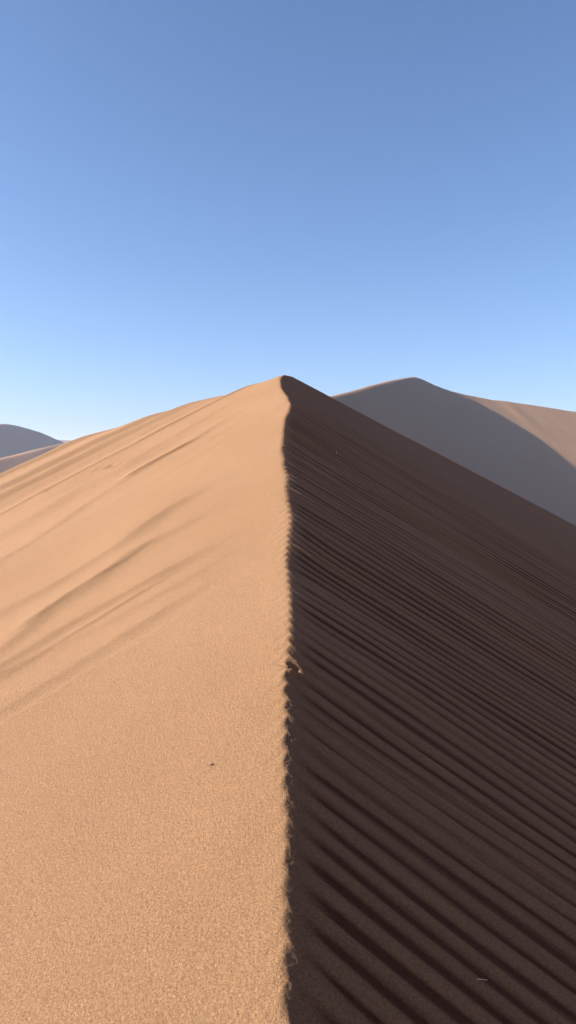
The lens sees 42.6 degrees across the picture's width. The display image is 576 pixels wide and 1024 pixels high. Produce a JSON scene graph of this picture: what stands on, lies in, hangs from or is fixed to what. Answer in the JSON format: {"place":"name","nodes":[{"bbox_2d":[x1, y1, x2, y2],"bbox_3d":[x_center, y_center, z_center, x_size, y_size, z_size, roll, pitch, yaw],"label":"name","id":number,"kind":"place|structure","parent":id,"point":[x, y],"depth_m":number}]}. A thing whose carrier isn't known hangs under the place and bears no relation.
{"place":"outdoors","nodes":[
{"label":"outdoors","id":0,"kind":"place"},
{"bbox_2d":[0,424,63,457],"bbox_3d":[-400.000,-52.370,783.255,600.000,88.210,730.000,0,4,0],"label":"grey dune","id":1,"kind":"structure","parent":0,"point":[14,439],"depth_m":844.15},
{"bbox_2d":[0,443,63,472],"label":"dune","id":2,"kind":"structure","parent":0,"point":[8,462],"depth_m":502.35},
{"bbox_2d":[0,375,575,1023],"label":"sand dune","id":3,"kind":"structure","parent":0,"point":[348,671],"depth_m":3.89},
{"bbox_2d":[0,0,575,439],"label":"sky","id":4,"kind":"structure","parent":0,"point":[200,199]},
{"bbox_2d":[330,377,575,525],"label":"distant dune","id":5,"kind":"structure","parent":0,"point":[526,452],"depth_m":315.78}
]}

